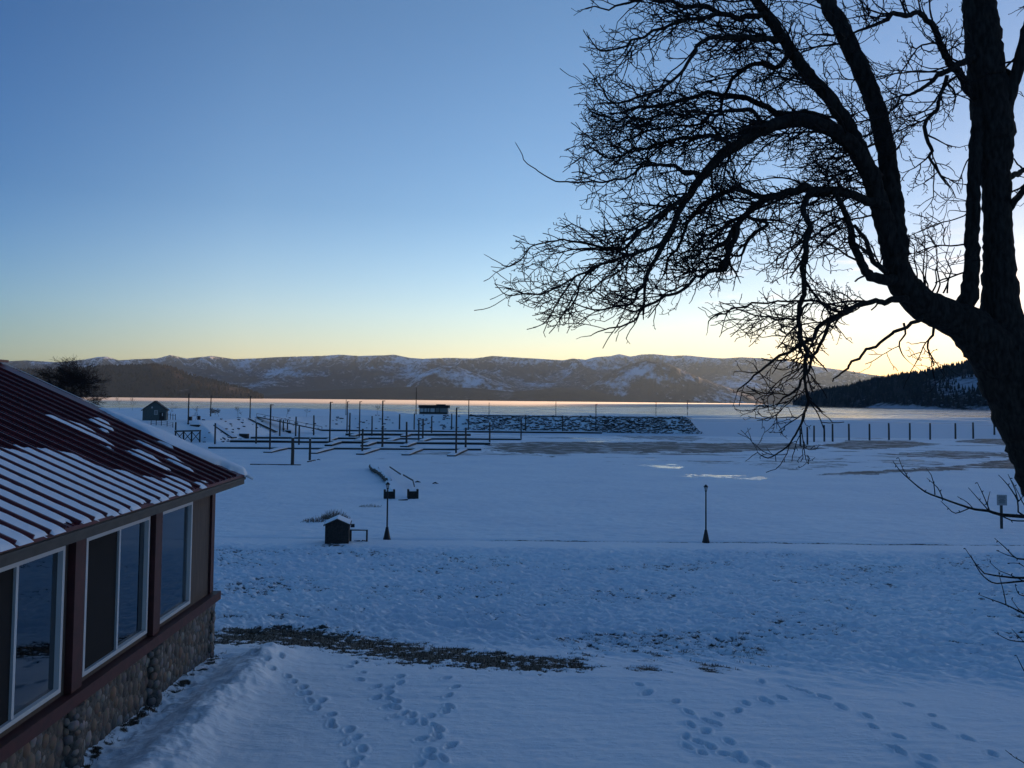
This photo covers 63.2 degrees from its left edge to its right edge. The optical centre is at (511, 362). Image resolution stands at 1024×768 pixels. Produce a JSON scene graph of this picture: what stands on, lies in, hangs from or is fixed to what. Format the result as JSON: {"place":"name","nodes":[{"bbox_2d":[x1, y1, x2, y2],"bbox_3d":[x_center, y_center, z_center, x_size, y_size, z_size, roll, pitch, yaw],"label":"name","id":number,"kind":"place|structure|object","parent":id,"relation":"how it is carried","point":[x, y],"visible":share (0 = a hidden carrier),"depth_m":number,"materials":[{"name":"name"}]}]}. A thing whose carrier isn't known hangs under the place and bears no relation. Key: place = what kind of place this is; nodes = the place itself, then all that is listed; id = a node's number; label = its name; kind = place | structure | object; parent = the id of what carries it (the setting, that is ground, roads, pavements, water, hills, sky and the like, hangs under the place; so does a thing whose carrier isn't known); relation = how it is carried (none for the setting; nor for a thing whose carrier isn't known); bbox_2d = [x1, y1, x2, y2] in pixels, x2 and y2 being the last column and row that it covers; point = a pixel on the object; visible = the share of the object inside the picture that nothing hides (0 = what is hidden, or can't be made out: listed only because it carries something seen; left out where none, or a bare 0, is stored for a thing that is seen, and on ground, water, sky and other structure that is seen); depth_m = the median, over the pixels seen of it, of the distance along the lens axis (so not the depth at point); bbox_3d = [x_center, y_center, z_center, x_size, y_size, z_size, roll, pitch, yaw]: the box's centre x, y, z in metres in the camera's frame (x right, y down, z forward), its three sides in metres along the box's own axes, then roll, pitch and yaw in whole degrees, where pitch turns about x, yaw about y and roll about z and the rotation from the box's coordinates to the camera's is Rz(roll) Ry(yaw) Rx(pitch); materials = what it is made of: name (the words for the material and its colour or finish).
{"place":"outdoors","nodes":[
{"label":"outdoors","id":0,"kind":"place"},
{"bbox_2d":[21,365,263,399],"bbox_3d":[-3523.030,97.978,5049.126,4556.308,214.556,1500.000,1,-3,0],"label":"hill","id":1,"kind":"structure","parent":0,"point":[149,392],"depth_m":4532.81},
{"bbox_2d":[14,363,263,398],"bbox_3d":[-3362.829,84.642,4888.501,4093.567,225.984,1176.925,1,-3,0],"label":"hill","id":2,"kind":"structure","parent":1,"relation":"on","point":[255,394],"depth_m":4696.30,"materials":[{"name":"brown plant"}]},
{"bbox_2d":[0,354,879,403],"bbox_3d":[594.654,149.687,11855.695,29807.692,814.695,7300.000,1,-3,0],"label":"mountains","id":3,"kind":"structure","parent":0,"point":[272,376],"depth_m":11657.88,"materials":[{"name":"grey stone"}]},
{"bbox_2d":[263,387,645,402],"bbox_3d":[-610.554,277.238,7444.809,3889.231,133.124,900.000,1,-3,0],"label":"hill","id":4,"kind":"structure","parent":0,"point":[562,394],"depth_m":7161.75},
{"bbox_2d":[405,365,526,391],"bbox_3d":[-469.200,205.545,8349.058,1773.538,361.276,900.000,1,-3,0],"label":"hill","id":5,"kind":"structure","parent":0,"point":[447,376],"depth_m":8172.54,"materials":[{"name":"white snow"}]},
{"bbox_2d":[0,0,1023,375],"label":"sky","id":6,"kind":"structure","parent":0,"point":[232,179],"materials":[{"name":"blue"}]},
{"bbox_2d":[82,398,969,409],"bbox_3d":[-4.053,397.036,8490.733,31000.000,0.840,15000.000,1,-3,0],"label":"water","id":7,"kind":"structure","parent":0,"point":[519,403],"depth_m":2571.62,"materials":[{"name":"grey liquid"}]},
{"bbox_2d":[88,400,1001,438],"bbox_3d":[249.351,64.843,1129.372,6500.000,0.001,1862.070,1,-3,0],"label":"ice","id":8,"kind":"structure","parent":0,"point":[721,421],"depth_m":657.73,"materials":[{"name":"white ice"}]},
{"bbox_2d":[239,433,249,438],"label":"storage box","id":9,"kind":"object","parent":8,"relation":"on","point":[245,435],"visible":0.93,"depth_m":221.31,"materials":[{"name":"black"}]},
{"bbox_2d":[279,419,280,435],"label":"mooring pile","id":10,"kind":"object","parent":8,"relation":"in","point":[279,427],"visible":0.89,"depth_m":231.71,"materials":[{"name":"brown wood"}]},
{"bbox_2d":[295,416,296,435],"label":"mooring pile","id":11,"kind":"object","parent":8,"relation":"in","point":[295,425],"visible":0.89,"depth_m":225.42,"materials":[{"name":"brown wood"}]},
{"bbox_2d":[313,415,314,434],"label":"mooring pile","id":12,"kind":"object","parent":8,"relation":"in","point":[313,424],"visible":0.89,"depth_m":245.82,"materials":[{"name":"brown wood"}]},
{"bbox_2d":[349,413,350,436],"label":"mooring pile","id":13,"kind":"object","parent":8,"relation":"in","point":[349,422],"visible":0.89,"depth_m":235.98,"materials":[{"name":"brown wood"}]},
{"bbox_2d":[230,439,489,446],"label":"floating dock","id":14,"kind":"object","parent":8,"relation":"on","point":[366,443],"visible":0.91,"depth_m":202.71,"materials":[{"name":"brown"}]},
{"bbox_2d":[371,416,372,435],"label":"mooring pile","id":15,"kind":"object","parent":8,"relation":"in","point":[371,425],"visible":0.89,"depth_m":245.54,"materials":[{"name":"brown wood"}]},
{"bbox_2d":[251,436,520,440],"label":"floating dock","id":16,"kind":"object","parent":8,"relation":"on","point":[387,438],"visible":0.84,"depth_m":224.11,"materials":[{"name":"brown"}]},
{"bbox_2d":[345,433,470,436],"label":"floating dock","id":17,"kind":"object","parent":8,"relation":"on","point":[409,434],"visible":0.85,"depth_m":248.58,"materials":[{"name":"brown"}]},
{"bbox_2d":[418,420,419,439],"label":"mooring pile","id":18,"kind":"object","parent":8,"relation":"in","point":[418,428],"visible":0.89,"depth_m":218.26,"materials":[{"name":"brown wood"}]},
{"bbox_2d":[422,418,423,438],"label":"mooring pile","id":19,"kind":"object","parent":8,"relation":"in","point":[422,428],"visible":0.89,"depth_m":221.84,"materials":[{"name":"brown wood"}]},
{"bbox_2d":[320,429,601,433],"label":"floating dock","id":20,"kind":"object","parent":8,"relation":"on","point":[501,431],"visible":0.83,"depth_m":279.18,"materials":[{"name":"brown"}]},
{"bbox_2d":[489,422,490,441],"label":"mooring pile","id":21,"kind":"object","parent":8,"relation":"in","point":[489,431],"visible":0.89,"depth_m":209.19,"materials":[{"name":"brown wood"}]},
{"bbox_2d":[520,419,521,439],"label":"mooring pile","id":22,"kind":"object","parent":8,"relation":"in","point":[521,430],"visible":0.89,"depth_m":231.06,"materials":[{"name":"brown wood"}]},
{"bbox_2d":[81,408,1023,767],"bbox_3d":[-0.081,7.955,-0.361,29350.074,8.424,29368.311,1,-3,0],"label":"ground","id":23,"kind":"structure","parent":0,"point":[535,546],"depth_m":24.93,"materials":[{"name":"white snow"}]},
{"bbox_2d":[27,354,112,407],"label":"bare tree","id":24,"kind":"object","parent":23,"relation":"on","point":[72,377],"visible":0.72,"depth_m":166.80,"materials":[{"name":"brown plant"}]},
{"bbox_2d":[0,359,245,767],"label":"building","id":25,"kind":"structure","parent":23,"relation":"on","point":[107,625],"depth_m":12.06,"materials":[{"name":"brown"}]},
{"bbox_2d":[0,546,65,732],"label":"window","id":26,"kind":"structure","parent":25,"relation":"in","point":[31,589],"depth_m":9.87,"materials":[{"name":"clear glass"}]},
{"bbox_2d":[82,516,150,676],"bbox_3d":[-5.761,3.304,12.111,0.095,1.835,2.100,1,-3,-2],"label":"window","id":27,"kind":"structure","parent":25,"relation":"in","point":[117,559],"depth_m":12.05,"materials":[{"name":"glass"}]},
{"bbox_2d":[0,363,252,551],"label":"roof snow","id":28,"kind":"structure","parent":25,"relation":"on","point":[173,440],"depth_m":11.56,"materials":[{"name":"white snow"}]},
{"bbox_2d":[160,502,192,623],"bbox_3d":[-5.827,3.404,14.318,0.095,1.835,1.500,1,-3,-2],"label":"window","id":29,"kind":"structure","parent":25,"relation":"in","point":[177,522],"depth_m":14.50,"materials":[{"name":"glass"}]},
{"bbox_2d":[141,401,168,420],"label":"shed","id":30,"kind":"structure","parent":23,"relation":"on","point":[155,410],"depth_m":210.06,"materials":[{"name":"black"}]},
{"bbox_2d":[159,412,164,419],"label":"door","id":31,"kind":"structure","parent":30,"relation":"in","point":[161,417],"depth_m":210.44,"materials":[{"name":"grey wood"}]},
{"bbox_2d":[174,422,200,441],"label":"trestle","id":32,"kind":"object","parent":23,"relation":"on","point":[184,431],"visible":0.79,"depth_m":200.72,"materials":[{"name":"brown wood"}]},
{"bbox_2d":[187,394,189,423],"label":"light pole","id":33,"kind":"object","parent":23,"relation":"on","point":[188,408],"visible":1,"depth_m":210.98,"materials":[{"name":"grey metal"}]},
{"bbox_2d":[209,408,219,415],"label":"bush","id":34,"kind":"object","parent":23,"relation":"on","point":[213,411],"visible":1,"depth_m":257.96,"materials":[{"name":"brown plant"}]},
{"bbox_2d":[214,423,215,443],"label":"mooring pile","id":35,"kind":"object","parent":23,"relation":"on","point":[215,434],"visible":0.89,"depth_m":193.72,"materials":[{"name":"brown wood"}]},
{"bbox_2d":[213,424,236,437],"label":"ramp","id":36,"kind":"structure","parent":23,"relation":"on","point":[223,430],"depth_m":215.30,"materials":[{"name":"white snow"}]},
{"bbox_2d":[249,396,251,417],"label":"light pole","id":37,"kind":"object","parent":23,"relation":"on","point":[250,408],"visible":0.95,"depth_m":251.18,"materials":[{"name":"grey metal"}]},
{"bbox_2d":[255,422,256,443],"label":"mooring pile","id":38,"kind":"object","parent":23,"relation":"on","point":[256,434],"visible":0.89,"depth_m":198.13,"materials":[{"name":"brown wood"}]},
{"bbox_2d":[248,418,277,431],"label":"ramp","id":39,"kind":"structure","parent":23,"relation":"on","point":[253,420],"depth_m":248.83,"materials":[{"name":"white"}]},
{"bbox_2d":[269,404,273,448],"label":"light pole","id":40,"kind":"object","parent":23,"relation":"on","point":[270,427],"visible":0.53,"depth_m":170.46,"materials":[{"name":"grey metal"}]},
{"bbox_2d":[250,464,300,464],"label":"timber","id":41,"kind":"object","parent":23,"relation":"on","point":[275,464],"visible":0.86,"depth_m":131.81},
{"bbox_2d":[257,413,321,430],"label":"gangway","id":42,"kind":"object","parent":23,"relation":"on","point":[289,422],"visible":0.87,"depth_m":257.02,"materials":[{"name":"white"}]},
{"bbox_2d":[291,437,293,463],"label":"mooring pile","id":43,"kind":"object","parent":23,"relation":"on","point":[292,450],"visible":0.89,"depth_m":132.27,"materials":[{"name":"brown"}]},
{"bbox_2d":[298,425,299,444],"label":"mooring pile","id":44,"kind":"object","parent":23,"relation":"on","point":[299,435],"visible":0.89,"depth_m":194.72,"materials":[{"name":"brown"}]},
{"bbox_2d":[309,438,310,459],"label":"mooring pile","id":45,"kind":"object","parent":23,"relation":"on","point":[309,448],"visible":0.89,"depth_m":145.55,"materials":[{"name":"brown"}]},
{"bbox_2d":[300,517,325,522],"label":"dry grass","id":46,"kind":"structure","parent":23,"relation":"on","point":[313,520],"depth_m":56.80,"materials":[{"name":"brown plant"}]},
{"bbox_2d":[329,402,332,442],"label":"light pole","id":47,"kind":"object","parent":23,"relation":"on","point":[330,423],"visible":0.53,"depth_m":196.08,"materials":[{"name":"grey metal"}]},
{"bbox_2d":[317,509,349,520],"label":"dry grass","id":48,"kind":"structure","parent":23,"relation":"on","point":[327,516],"depth_m":57.90,"materials":[{"name":"brown plant"}]},
{"bbox_2d":[323,515,354,543],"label":"pump shed","id":49,"kind":"structure","parent":23,"relation":"on","point":[337,529],"depth_m":45.92,"materials":[{"name":"brown wood"}]},
{"bbox_2d":[208,446,480,455],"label":"floating dock","id":50,"kind":"object","parent":23,"relation":"on","point":[411,451],"visible":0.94,"depth_m":177.31,"materials":[{"name":"white"}]},
{"bbox_2d":[346,401,348,432],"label":"light pole","id":51,"kind":"object","parent":23,"relation":"on","point":[347,419],"visible":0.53,"depth_m":252.54,"materials":[{"name":"grey metal"}]},
{"bbox_2d":[350,529,367,541],"bbox_3d":[-8.662,9.884,47.053,1.013,0.893,0.115,1,-3,0],"label":"rail frame","id":52,"kind":"object","parent":23,"relation":"on","point":[351,530],"visible":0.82,"depth_m":47.02,"materials":[{"name":"brown"}]},
{"bbox_2d":[358,401,361,436],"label":"light pole","id":53,"kind":"object","parent":23,"relation":"on","point":[359,418],"visible":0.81,"depth_m":236.63,"materials":[{"name":"grey metal"}]},
{"bbox_2d":[361,428,363,450],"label":"mooring pile","id":54,"kind":"object","parent":23,"relation":"on","point":[362,439],"visible":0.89,"depth_m":167.30,"materials":[{"name":"brown"}]},
{"bbox_2d":[381,425,383,446],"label":"mooring pile","id":55,"kind":"object","parent":23,"relation":"on","point":[382,435],"visible":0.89,"depth_m":187.82,"materials":[{"name":"brown"}]},
{"bbox_2d":[381,401,383,444],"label":"light pole","id":56,"kind":"object","parent":23,"relation":"on","point":[382,420],"visible":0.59,"depth_m":190.57,"materials":[{"name":"grey metal"}]},
{"bbox_2d":[383,482,390,539],"bbox_3d":[-7.234,8.614,48.290,0.406,3.342,0.406,2,-3,-22],"label":"lamp post","id":57,"kind":"object","parent":23,"relation":"on","point":[387,533],"visible":0.99,"depth_m":48.22,"materials":[{"name":"grey metal"}]},
{"bbox_2d":[369,463,418,500],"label":"footbridge","id":58,"kind":"object","parent":23,"relation":"on","point":[396,492],"visible":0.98,"depth_m":85.80,"materials":[{"name":"white"}]},
{"bbox_2d":[405,421,407,443],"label":"mooring pile","id":59,"kind":"object","parent":23,"relation":"on","point":[406,432],"visible":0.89,"depth_m":193.98,"materials":[{"name":"brown wood"}]},
{"bbox_2d":[418,404,449,413],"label":"pavilion","id":60,"kind":"structure","parent":23,"relation":"on","point":[435,409],"depth_m":338.00,"materials":[{"name":"grey"}]},
{"bbox_2d":[202,414,700,441],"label":"boulders","id":61,"kind":"object","parent":23,"relation":"on","point":[640,424],"visible":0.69,"depth_m":297.12,"materials":[{"name":"grey stone"}]},
{"bbox_2d":[455,408,456,452],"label":"light pole","id":62,"kind":"object","parent":23,"relation":"on","point":[456,434],"visible":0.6,"depth_m":164.49,"materials":[{"name":"grey metal"}]},
{"bbox_2d":[465,427,466,446],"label":"mooring pile","id":63,"kind":"object","parent":23,"relation":"on","point":[465,436],"visible":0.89,"depth_m":191.21,"materials":[{"name":"brown"}]},
{"bbox_2d":[468,400,468,429],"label":"light pole","id":64,"kind":"object","parent":23,"relation":"on","point":[468,414],"visible":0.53,"depth_m":303.51,"materials":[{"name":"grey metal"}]},
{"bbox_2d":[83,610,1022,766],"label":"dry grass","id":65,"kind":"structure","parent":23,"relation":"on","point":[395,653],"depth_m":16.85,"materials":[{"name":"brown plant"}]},
{"bbox_2d":[473,415,665,417],"bbox_3d":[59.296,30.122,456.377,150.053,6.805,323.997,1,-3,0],"label":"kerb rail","id":66,"kind":"object","parent":23,"relation":"on","point":[560,416],"visible":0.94,"depth_m":303.98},
{"bbox_2d":[702,485,709,542],"bbox_3d":[11.294,8.801,48.459,0.406,3.373,0.406,0,-3,22],"label":"lamp post","id":67,"kind":"object","parent":23,"relation":"on","point":[705,538],"visible":1,"depth_m":48.40,"materials":[{"name":"grey metal"}]},
{"bbox_2d":[474,0,1023,496],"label":"bare tree","id":68,"kind":"object","parent":23,"relation":"on","point":[986,336],"visible":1,"depth_m":8.65,"materials":[{"name":"black plant"}]},
{"bbox_2d":[806,427,807,444],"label":"mooring pile","id":69,"kind":"object","parent":23,"relation":"on","point":[806,435],"visible":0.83,"depth_m":219.01,"materials":[{"name":"brown"}]},
{"bbox_2d":[813,425,814,441],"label":"mooring pile","id":70,"kind":"object","parent":23,"relation":"on","point":[813,433],"visible":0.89,"depth_m":235.47,"materials":[{"name":"brown"}]},
{"bbox_2d":[848,423,849,439],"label":"mooring pile","id":71,"kind":"object","parent":23,"relation":"on","point":[848,431],"visible":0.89,"depth_m":248.05,"materials":[{"name":"brown wood"}]},
{"bbox_2d":[888,423,889,439],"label":"mooring pile","id":72,"kind":"object","parent":23,"relation":"on","point":[888,431],"visible":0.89,"depth_m":253.04,"materials":[{"name":"brown wood"}]},
{"bbox_2d":[909,423,910,439],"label":"mooring pile","id":73,"kind":"object","parent":23,"relation":"on","point":[909,431],"visible":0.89,"depth_m":254.57,"materials":[{"name":"brown wood"}]},
{"bbox_2d":[929,423,930,439],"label":"mooring pile","id":74,"kind":"object","parent":23,"relation":"on","point":[929,431],"visible":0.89,"depth_m":258.38,"materials":[{"name":"brown wood"}]},
{"bbox_2d":[954,423,956,438],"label":"mooring pile","id":75,"kind":"object","parent":23,"relation":"on","point":[955,430],"visible":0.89,"depth_m":264.99,"materials":[{"name":"brown wood"}]},
{"bbox_2d":[893,457,1023,762],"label":"bare shrub","id":76,"kind":"object","parent":23,"relation":"on","point":[1019,515],"visible":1,"depth_m":4.57,"materials":[{"name":"black plant"}]},
{"bbox_2d":[972,422,973,438],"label":"mooring pile","id":77,"kind":"object","parent":23,"relation":"on","point":[972,430],"visible":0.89,"depth_m":268.90,"materials":[{"name":"brown wood"}]},
{"bbox_2d":[997,495,1006,528],"bbox_3d":[33.446,10.300,56.819,0.640,2.502,0.129,0,-3,8],"label":"sign","id":78,"kind":"object","parent":23,"relation":"on","point":[1001,500],"visible":0.92,"depth_m":56.79,"materials":[{"name":"grey metal"}]},
{"bbox_2d":[585,360,764,403],"bbox_3d":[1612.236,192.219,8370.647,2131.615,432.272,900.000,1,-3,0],"label":"hill","id":79,"kind":"structure","parent":0,"point":[646,381],"depth_m":8111.99,"materials":[{"name":"white snow"}]},
{"bbox_2d":[792,363,989,409],"bbox_3d":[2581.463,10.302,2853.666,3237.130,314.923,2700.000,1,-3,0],"label":"hill","id":80,"kind":"structure","parent":0,"point":[967,381],"depth_m":2220.76,"materials":[{"name":"green plant"}]},
{"bbox_2d":[792,359,985,407],"bbox_3d":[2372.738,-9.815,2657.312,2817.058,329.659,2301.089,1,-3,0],"label":"forest","id":81,"kind":"object","parent":80,"relation":"on","point":[917,377],"visible":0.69,"depth_m":2390.12,"materials":[{"name":"plant"}]}
]}

